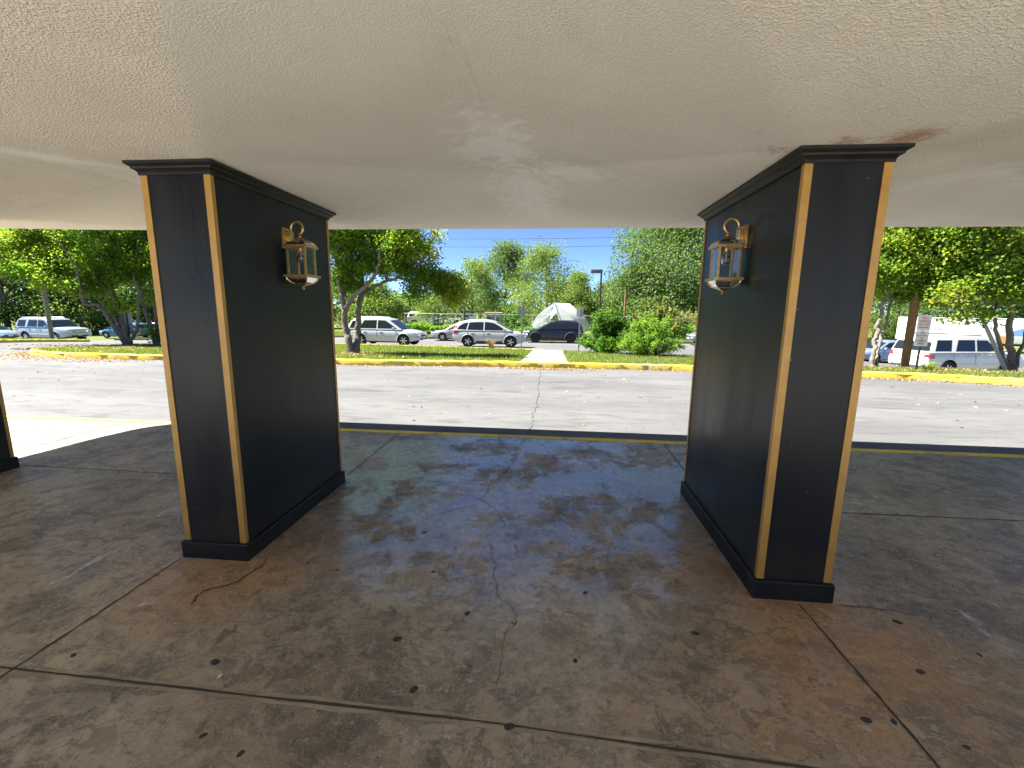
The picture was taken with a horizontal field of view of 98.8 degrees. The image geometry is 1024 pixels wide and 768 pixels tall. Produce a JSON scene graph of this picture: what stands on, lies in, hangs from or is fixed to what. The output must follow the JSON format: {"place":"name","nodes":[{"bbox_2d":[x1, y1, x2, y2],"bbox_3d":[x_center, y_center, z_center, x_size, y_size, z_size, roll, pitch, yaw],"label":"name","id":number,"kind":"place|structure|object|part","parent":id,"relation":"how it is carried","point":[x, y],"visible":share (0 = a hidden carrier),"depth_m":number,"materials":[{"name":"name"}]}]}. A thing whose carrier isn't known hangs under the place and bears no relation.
{"place":"outdoors","nodes":[
{"label":"outdoors","id":0,"kind":"place"},
{"bbox_2d":[4,227,1018,316],"label":"sky","id":1,"kind":"structure","parent":0,"point":[469,242],"materials":[{"name":"blue"}]},
{"bbox_2d":[0,418,1023,767],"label":"concrete floor","id":2,"kind":"structure","parent":0,"point":[410,600],"depth_m":2.34,"materials":[{"name":"brown"}]},
{"bbox_2d":[0,383,19,472],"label":"pillar","id":3,"kind":"structure","parent":2,"relation":"on","point":[9,460],"depth_m":4.34,"materials":[{"name":"black paint"}]},
{"bbox_2d":[122,158,344,561],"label":"pillar","id":4,"kind":"structure","parent":2,"relation":"on","point":[247,334],"depth_m":2.84,"materials":[{"name":"black paint"}]},
{"bbox_2d":[281,221,320,289],"bbox_3d":[-1.548,-0.936,3.206,0.201,0.491,0.184,2,10,5],"label":"wall lantern","id":5,"kind":"object","parent":4,"relation":"attached to","point":[299,244],"depth_m":3.17,"materials":[{"name":"gold metal"}]},
{"bbox_2d":[0,0,1023,229],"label":"canopy","id":6,"kind":"object","parent":4,"relation":"on","point":[446,114],"visible":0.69,"depth_m":1.82,"materials":[{"name":"paint"}]},
{"bbox_2d":[7,415,1023,457],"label":"yellow line","id":7,"kind":"object","parent":2,"relation":"on","point":[578,438],"visible":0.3,"depth_m":5.68,"materials":[{"name":"paint"}]},
{"bbox_2d":[680,143,915,603],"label":"pillar","id":8,"kind":"structure","parent":2,"relation":"on","point":[782,330],"depth_m":2.46,"materials":[{"name":"black paint"}]},
{"bbox_2d":[705,217,749,294],"bbox_3d":[1.411,-0.835,2.877,0.201,0.491,0.184,2,10,5],"label":"wall lantern","id":9,"kind":"object","parent":8,"relation":"attached to","point":[742,235],"depth_m":2.83,"materials":[{"name":"gold metal"}]},
{"bbox_2d":[0,337,1023,454],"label":"asphalt drive","id":10,"kind":"structure","parent":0,"point":[531,402],"depth_m":7.99,"materials":[{"name":"grey"}]},
{"bbox_2d":[0,325,19,337],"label":"parked sedan","id":11,"kind":"object","parent":10,"relation":"on","point":[5,332],"visible":0.8,"depth_m":36.69,"materials":[{"name":"blue paint"}]},
{"bbox_2d":[0,339,89,342],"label":"yellow kerb","id":12,"kind":"structure","parent":10,"relation":"on","point":[37,340],"depth_m":26.16,"materials":[{"name":"paint"}]},
{"bbox_2d":[15,317,91,338],"bbox_3d":[-37.694,-4.507,36.129,5.360,2.002,2.390,3,10,11],"label":"parked suv","id":13,"kind":"object","parent":10,"relation":"on","point":[37,327],"visible":0.8,"depth_m":35.41,"materials":[{"name":"grey paint"}]},
{"bbox_3d":[-39.734,-4.942,35.561,0.900,0.510,0.133,3,10,11],"label":"window","id":14,"kind":"part","parent":13,"relation":"part of","materials":[{"name":"blue glass"}]},
{"bbox_3d":[-38.636,-4.896,35.344,1.020,0.520,0.135,3,10,11],"label":"window","id":15,"kind":"part","parent":13,"relation":"part of","materials":[{"name":"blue glass"}]},
{"bbox_3d":[-37.470,-4.842,35.114,1.160,0.520,0.135,3,10,11],"label":"window","id":16,"kind":"part","parent":13,"relation":"part of","materials":[{"name":"blue glass"}]},
{"bbox_2d":[50,343,545,349],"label":"yellow kerb","id":17,"kind":"structure","parent":10,"relation":"on","point":[420,345],"depth_m":21.71,"materials":[{"name":"paint"}]},
{"bbox_2d":[348,316,427,344],"bbox_3d":[-7.616,-3.242,26.853,4.670,1.722,2.200,2,10,8],"label":"parked wagon","id":18,"kind":"object","parent":10,"relation":"on","point":[375,329],"visible":0.88,"depth_m":26.08,"materials":[{"name":"silver metal"}]},
{"bbox_3d":[-9.426,-3.586,26.272,0.600,0.440,0.145,2,10,8],"label":"window","id":19,"kind":"part","parent":18,"relation":"part of","materials":[{"name":"black glass"}]},
{"bbox_3d":[-8.564,-3.575,26.150,1.060,0.480,0.156,2,10,8],"label":"window","id":20,"kind":"part","parent":18,"relation":"part of","materials":[{"name":"black glass"}]},
{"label":"window","id":21,"kind":"part","parent":18,"relation":"part of","materials":[{"name":"black glass"}]},
{"bbox_2d":[431,323,457,340],"bbox_3d":[-4.000,-4.213,35.072,4.810,1.493,2.136,2,10,5],"label":"parked sedan","id":22,"kind":"object","parent":10,"relation":"on","point":[444,334],"visible":0.4,"depth_m":34.39,"materials":[{"name":"grey paint"}]},
{"bbox_2d":[453,319,527,347],"bbox_3d":[-1.310,-3.204,27.453,4.590,1.712,2.200,2,10,5],"label":"parked crossover","id":23,"kind":"object","parent":10,"relation":"on","point":[469,333],"visible":0.96,"depth_m":26.67,"materials":[{"name":"silver metal"}]},
{"bbox_2d":[457,323,467,329],"bbox_3d":[-3.009,-3.541,26.784,0.680,0.430,0.169,2,10,5],"label":"window","id":24,"kind":"structure","parent":23,"relation":"in","point":[464,325],"depth_m":26.76,"materials":[{"name":"black glass"}]},
{"bbox_2d":[467,322,483,329],"bbox_3d":[-2.222,-3.535,26.714,0.980,0.480,0.186,2,10,5],"label":"window","id":25,"kind":"structure","parent":23,"relation":"in","point":[472,325],"depth_m":26.70,"materials":[{"name":"black glass"}]},
{"bbox_2d":[485,322,502,329],"bbox_3d":[-0.978,-3.499,26.599,1.360,0.480,0.186,2,10,5],"label":"window","id":26,"kind":"structure","parent":23,"relation":"in","point":[488,326],"depth_m":26.60,"materials":[{"name":"black glass"}]},
{"bbox_2d":[0,351,1023,428],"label":"fallen leaves","id":27,"kind":"object","parent":10,"relation":"on","point":[108,360],"visible":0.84,"depth_m":12.22,"materials":[{"name":"brown plant"}]},
{"bbox_2d":[30,348,1023,385],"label":"yellow kerb","id":28,"kind":"structure","parent":10,"relation":"on","point":[868,374],"depth_m":12.47,"materials":[{"name":"paint"}]},
{"bbox_2d":[523,320,583,342],"bbox_3d":[3.242,-4.134,34.453,4.680,1.722,2.238,2,10,5],"label":"parked suv","id":29,"kind":"object","parent":10,"relation":"on","point":[567,331],"visible":0.95,"depth_m":33.59,"materials":[{"name":"blue paint"}]},
{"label":"window","id":30,"kind":"part","parent":29,"relation":"part of","materials":[{"name":"black glass"}]},
{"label":"window","id":31,"kind":"part","parent":29,"relation":"part of","materials":[{"name":"black glass"}]},
{"bbox_2d":[686,332,695,342],"bbox_3d":[15.816,-3.801,33.453,4.590,1.712,2.200,2,10,5],"label":"parked car","id":32,"kind":"object","parent":10,"relation":"on","point":[691,336],"visible":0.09,"depth_m":33.41,"materials":[{"name":"blue paint"}]},
{"bbox_2d":[864,340,895,360],"bbox_3d":[25.226,-2.262,29.872,4.810,1.493,2.136,0,10,-7],"label":"parked sedan","id":33,"kind":"object","parent":10,"relation":"on","point":[886,348],"visible":0.27,"depth_m":29.02,"materials":[{"name":"blue paint"}]},
{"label":"window","id":34,"kind":"part","parent":33,"relation":"part of","materials":[{"name":"black glass"}]},
{"bbox_2d":[888,333,1023,370],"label":"parked suv","id":35,"kind":"object","parent":10,"relation":"on","point":[965,351],"visible":0.57,"depth_m":20.13,"materials":[{"name":"beige paint"}]},
{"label":"rear window","id":36,"kind":"part","parent":35,"relation":"part of","materials":[{"name":"black glass"}]},
{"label":"window","id":37,"kind":"part","parent":35,"relation":"part of","materials":[{"name":"blue glass"}]},
{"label":"window","id":38,"kind":"part","parent":35,"relation":"part of","materials":[{"name":"blue glass"}]},
{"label":"window","id":39,"kind":"part","parent":35,"relation":"part of","materials":[{"name":"blue glass"}]},
{"bbox_2d":[0,305,1023,356],"bbox_3d":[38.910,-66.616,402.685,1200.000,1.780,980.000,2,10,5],"label":"ground","id":40,"kind":"structure","parent":0,"point":[94,336],"depth_m":52.83,"materials":[{"name":"grey asphalt"}]},
{"bbox_2d":[0,247,93,329],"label":"broadleaf tree","id":41,"kind":"object","parent":40,"relation":"on","point":[3,294],"visible":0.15,"depth_m":49.24,"materials":[{"name":"green plant"}]},
{"bbox_2d":[0,230,103,329],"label":"broadleaf tree","id":42,"kind":"object","parent":40,"relation":"on","point":[12,306],"visible":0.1,"depth_m":49.91,"materials":[{"name":"green plant"}]},
{"bbox_2d":[16,266,129,333],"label":"broadleaf tree","id":43,"kind":"object","parent":40,"relation":"on","point":[81,314],"visible":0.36,"depth_m":47.62,"materials":[{"name":"green plant"}]},
{"bbox_2d":[0,228,152,345],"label":"broadleaf tree","id":44,"kind":"object","parent":40,"relation":"on","point":[94,273],"visible":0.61,"depth_m":17.54,"materials":[{"name":"green plant"}]},
{"bbox_2d":[23,229,154,332],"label":"broadleaf tree","id":45,"kind":"object","parent":40,"relation":"on","point":[116,288],"depth_m":53.00,"materials":[{"name":"green plant"}]},
{"bbox_2d":[84,230,156,327],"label":"broadleaf tree","id":46,"kind":"object","parent":40,"relation":"on","point":[126,298],"visible":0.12,"depth_m":51.21,"materials":[{"name":"green plant"}]},
{"bbox_2d":[99,322,149,337],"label":"parked hatchback","id":47,"kind":"object","parent":40,"relation":"on","point":[108,332],"visible":0.45,"depth_m":43.13,"materials":[{"name":"blue paint"}]},
{"bbox_2d":[332,277,384,326],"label":"broadleaf tree","id":48,"kind":"object","parent":40,"relation":"on","point":[336,308],"visible":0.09,"depth_m":61.30,"materials":[{"name":"green plant"}]},
{"bbox_2d":[345,280,411,323],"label":"broadleaf tree","id":49,"kind":"object","parent":40,"relation":"on","point":[382,305],"visible":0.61,"depth_m":57.55,"materials":[{"name":"green plant"}]},
{"bbox_2d":[114,335,694,343],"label":"kerb","id":50,"kind":"structure","parent":40,"relation":"on","point":[685,342],"depth_m":36.57,"materials":[{"name":"concrete"}]},
{"bbox_2d":[387,291,428,323],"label":"broadleaf tree","id":51,"kind":"object","parent":40,"relation":"on","point":[410,306],"visible":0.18,"depth_m":69.15,"materials":[{"name":"green plant"}]},
{"bbox_2d":[407,311,434,324],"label":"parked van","id":52,"kind":"object","parent":40,"relation":"on","point":[414,320],"visible":0.38,"depth_m":64.84,"materials":[{"name":"white paint"}]},
{"bbox_2d":[411,292,461,325],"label":"broadleaf tree","id":53,"kind":"object","parent":40,"relation":"on","point":[431,306],"visible":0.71,"depth_m":55.05,"materials":[{"name":"green plant"}]},
{"bbox_2d":[403,309,475,322],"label":"building","id":54,"kind":"structure","parent":40,"relation":"on","point":[474,313],"depth_m":83.60,"materials":[{"name":"white paint"}]},
{"bbox_2d":[430,312,467,324],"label":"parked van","id":55,"kind":"object","parent":40,"relation":"on","point":[456,320],"visible":0.42,"depth_m":62.84,"materials":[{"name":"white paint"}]},
{"bbox_2d":[464,311,479,320],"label":"gate","id":56,"kind":"structure","parent":40,"relation":"on","point":[472,311],"depth_m":41.20,"materials":[{"name":"grey metal"}]},
{"bbox_2d":[444,255,503,317],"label":"broadleaf tree","id":57,"kind":"object","parent":40,"relation":"on","point":[470,268],"visible":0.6,"depth_m":60.02,"materials":[{"name":"green plant"}]},
{"bbox_2d":[484,312,502,322],"bbox_3d":[-1.650,-5.384,40.016,1.530,2.274,1.400,2,10,5],"label":"bus shelter","id":58,"kind":"object","parent":40,"relation":"on","point":[499,319],"visible":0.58,"depth_m":39.76,"materials":[{"name":"beige"}]},
{"bbox_2d":[466,239,544,321],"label":"broadleaf tree","id":59,"kind":"object","parent":40,"relation":"on","point":[508,258],"visible":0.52,"depth_m":70.83,"materials":[{"name":"green plant"}]},
{"bbox_2d":[0,275,1020,322],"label":"woodland","id":60,"kind":"object","parent":40,"relation":"on","point":[526,302],"visible":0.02,"depth_m":104.35,"materials":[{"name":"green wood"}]},
{"bbox_2d":[496,307,532,328],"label":"weedy shrub","id":61,"kind":"object","parent":40,"relation":"on","point":[513,322],"visible":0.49,"depth_m":46.04,"materials":[{"name":"green plant"}]},
{"bbox_2d":[498,236,601,322],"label":"broadleaf tree","id":62,"kind":"object","parent":40,"relation":"on","point":[540,258],"visible":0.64,"depth_m":62.55,"materials":[{"name":"green plant"}]},
{"bbox_2d":[404,312,696,336],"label":"chain link fence","id":63,"kind":"object","parent":40,"relation":"on","point":[554,315],"visible":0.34,"depth_m":43.18,"materials":[{"name":"metal"}]},
{"bbox_2d":[406,321,695,338],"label":"weeds","id":64,"kind":"object","parent":40,"relation":"on","point":[427,327],"visible":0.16,"depth_m":42.02,"materials":[{"name":"green plant"}]},
{"bbox_2d":[530,303,588,330],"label":"tunnel tent","id":65,"kind":"object","parent":40,"relation":"on","point":[555,308],"visible":0.7,"depth_m":51.83,"materials":[{"name":"fabric"}]},
{"bbox_2d":[556,270,598,321],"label":"broadleaf tree","id":66,"kind":"object","parent":40,"relation":"on","point":[580,282],"visible":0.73,"depth_m":57.97,"materials":[{"name":"green plant"}]},
{"bbox_2d":[591,269,602,308],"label":"street lamp","id":67,"kind":"object","parent":40,"relation":"on","point":[597,271],"visible":0.81,"depth_m":41.00,"materials":[{"name":"grey metal"}]},
{"bbox_2d":[584,279,629,326],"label":"broadleaf tree","id":68,"kind":"object","parent":40,"relation":"on","point":[598,289],"visible":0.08,"depth_m":62.68,"materials":[{"name":"green plant"}]},
{"bbox_2d":[623,290,626,315],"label":"short pole","id":69,"kind":"object","parent":40,"relation":"on","point":[625,298],"visible":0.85,"depth_m":46.35,"materials":[{"name":"brown wood"}]},
{"bbox_2d":[601,261,675,324],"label":"broadleaf tree","id":70,"kind":"object","parent":40,"relation":"on","point":[611,297],"visible":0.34,"depth_m":55.37,"materials":[{"name":"green plant"}]},
{"bbox_2d":[593,228,703,322],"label":"broadleaf tree","id":71,"kind":"object","parent":40,"relation":"on","point":[668,263],"visible":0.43,"depth_m":50.20,"materials":[{"name":"green plant"}]},
{"bbox_2d":[626,295,689,333],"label":"weedy shrub","id":72,"kind":"object","parent":40,"relation":"on","point":[672,313],"visible":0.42,"depth_m":40.30,"materials":[{"name":"green plant"}]},
{"bbox_2d":[674,308,696,335],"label":"weedy shrub","id":73,"kind":"object","parent":40,"relation":"on","point":[693,320],"visible":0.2,"depth_m":43.26,"materials":[{"name":"green plant"}]},
{"bbox_2d":[871,298,908,317],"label":"broadleaf tree","id":74,"kind":"object","parent":40,"relation":"on","point":[878,307],"depth_m":50.10,"materials":[{"name":"green plant"}]},
{"bbox_2d":[868,296,948,339],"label":"broadleaf tree","id":75,"kind":"object","parent":40,"relation":"on","point":[891,329],"visible":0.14,"depth_m":55.97,"materials":[{"name":"green plant"}]},
{"bbox_2d":[889,295,1023,320],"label":"broadleaf tree","id":76,"kind":"object","parent":40,"relation":"on","point":[942,310],"visible":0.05,"depth_m":59.57,"materials":[{"name":"green plant"}]},
{"bbox_2d":[895,317,1023,345],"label":"box truck","id":77,"kind":"object","parent":40,"relation":"on","point":[1018,327],"visible":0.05,"depth_m":40.28,"materials":[{"name":"white paint"}]},
{"bbox_2d":[915,226,1023,371],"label":"broadleaf tree","id":78,"kind":"object","parent":40,"relation":"on","point":[992,268],"visible":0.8,"depth_m":12.31,"materials":[{"name":"green plant"}]},
{"bbox_2d":[936,250,1023,318],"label":"broadleaf tree","id":79,"kind":"object","parent":40,"relation":"on","point":[1022,313],"visible":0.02,"depth_m":60.29,"materials":[{"name":"green plant"}]},
{"bbox_2d":[334,330,690,340],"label":"grass","id":80,"kind":"structure","parent":0,"point":[683,338],"depth_m":40.79,"materials":[{"name":"green plant"}]},
{"bbox_2d":[32,343,1023,378],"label":"lawn island","id":81,"kind":"structure","parent":0,"point":[491,359],"depth_m":14.39,"materials":[{"name":"green plant"}]},
{"bbox_2d":[121,312,133,336],"bbox_3d":[-16.128,-2.200,18.480,0.330,1.667,0.033,-5,11,-29],"label":"sign","id":82,"kind":"object","parent":81,"relation":"on","point":[128,320],"visible":0.55,"depth_m":18.44,"materials":[{"name":"grey metal"}]},
{"bbox_2d":[95,230,160,344],"bbox_3d":[-14.688,-4.904,18.857,4.771,6.790,3.405,2,10,5],"label":"broadleaf tree","id":83,"kind":"object","parent":81,"relation":"on","point":[149,298],"visible":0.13,"depth_m":18.45,"materials":[{"name":"green plant"}]},
{"bbox_2d":[329,229,475,354],"bbox_3d":[-4.734,-3.940,15.368,7.063,6.070,3.276,2,10,5],"label":"broadleaf tree","id":84,"kind":"object","parent":81,"relation":"on","point":[359,254],"visible":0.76,"depth_m":14.81,"materials":[{"name":"green plant"}]},
{"bbox_2d":[485,338,499,348],"bbox_3d":[-0.988,-1.991,21.514,1.062,0.547,1.038,2,10,5],"label":"weed tuft","id":85,"kind":"object","parent":81,"relation":"on","point":[491,343],"visible":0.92,"depth_m":21.48,"materials":[{"name":"brown plant"}]},
{"bbox_2d":[2,343,1023,372],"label":"fallen leaves","id":86,"kind":"object","parent":81,"relation":"on","point":[940,369],"visible":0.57,"depth_m":14.97,"materials":[{"name":"brown plant"}]},
{"bbox_2d":[518,306,524,348],"bbox_3d":[0.450,-2.570,21.123,0.330,2.318,0.033,0,10,-7],"label":"sign","id":87,"kind":"object","parent":81,"relation":"on","point":[521,310],"visible":0.86,"depth_m":20.99,"materials":[{"name":"metal"}]},
{"bbox_2d":[577,308,583,350],"bbox_3d":[3.052,-2.335,19.931,0.300,2.230,0.033,3,10,15],"label":"sign","id":88,"kind":"object","parent":81,"relation":"on","point":[579,312],"visible":0.86,"depth_m":19.81,"materials":[{"name":"metal"}]},
{"bbox_2d":[576,307,636,353],"bbox_3d":[4.272,-2.329,19.170,2.850,2.041,2.813,2,10,5],"label":"shrub","id":89,"kind":"object","parent":81,"relation":"on","point":[609,335],"visible":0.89,"depth_m":18.88,"materials":[{"name":"green plant"}]},
{"bbox_2d":[616,310,686,355],"bbox_3d":[5.530,-2.022,17.522,2.753,1.886,2.616,2,10,5],"label":"shrub","id":90,"kind":"object","parent":81,"relation":"on","point":[650,339],"visible":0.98,"depth_m":17.12,"materials":[{"name":"green plant"}]},
{"bbox_2d":[900,235,929,366],"bbox_3d":[12.515,-4.403,13.246,2.400,8.900,0.321,2,10,5],"label":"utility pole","id":91,"kind":"object","parent":81,"relation":"on","point":[910,331],"visible":0.06,"depth_m":13.70,"materials":[{"name":"brown wood"}]},
{"bbox_2d":[973,301,1007,370],"bbox_3d":[13.294,-2.674,12.728,0.094,4.671,2.177,-7,13,-39],"label":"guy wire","id":92,"kind":"object","parent":91,"relation":"attached to","point":[995,347],"visible":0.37,"depth_m":12.46,"materials":[{"name":"grey metal"}]},
{"bbox_2d":[869,227,970,367],"bbox_3d":[12.056,-3.422,14.027,4.514,6.076,3.020,2,10,5],"label":"broadleaf tree","id":93,"kind":"object","parent":81,"relation":"on","point":[903,258],"visible":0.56,"depth_m":13.16,"materials":[{"name":"green plant"}]},
{"bbox_2d":[914,315,931,370],"bbox_3d":[10.915,-0.908,11.764,0.305,1.861,0.032,3,10,13],"label":"sign","id":94,"kind":"object","parent":81,"relation":"on","point":[922,331],"visible":0.98,"depth_m":11.67,"materials":[{"name":"grey metal"}]},
{"bbox_2d":[913,360,946,370],"bbox_3d":[11.476,-0.484,12.067,0.717,0.266,0.790,2,10,5],"label":"strap leaf plant","id":95,"kind":"object","parent":81,"relation":"on","point":[929,366],"visible":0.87,"depth_m":12.06,"materials":[{"name":"green plant"}]},
{"bbox_2d":[521,350,566,361],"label":"path","id":96,"kind":"structure","parent":0,"point":[546,355],"depth_m":15.64,"materials":[{"name":"concrete"}]},
{"bbox_2d":[537,235,689,238],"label":"wire","id":97,"kind":"object","parent":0,"point":[603,237],"visible":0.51,"depth_m":44.95,"materials":[{"name":"grey metal"}]},
{"bbox_2d":[570,242,702,246],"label":"wire","id":98,"kind":"object","parent":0,"point":[624,245],"visible":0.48,"depth_m":44.91,"materials":[{"name":"grey metal"}]},
{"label":"grass verge","id":99,"kind":"structure","parent":0,"visible":0},
{"bbox_2d":[34,243,54,338],"bbox_3d":[-30.538,-7.245,29.175,1.874,9.200,0.248,2,10,5],"label":"trunk","id":100,"kind":"object","parent":99,"relation":"on","point":[48,315],"visible":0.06,"depth_m":29.62,"materials":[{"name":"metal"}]},
{"bbox_2d":[0,338,89,339],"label":"grass","id":101,"kind":"structure","parent":99,"relation":"on","point":[36,338],"depth_m":25.65,"materials":[{"name":"green plant"}]}
]}

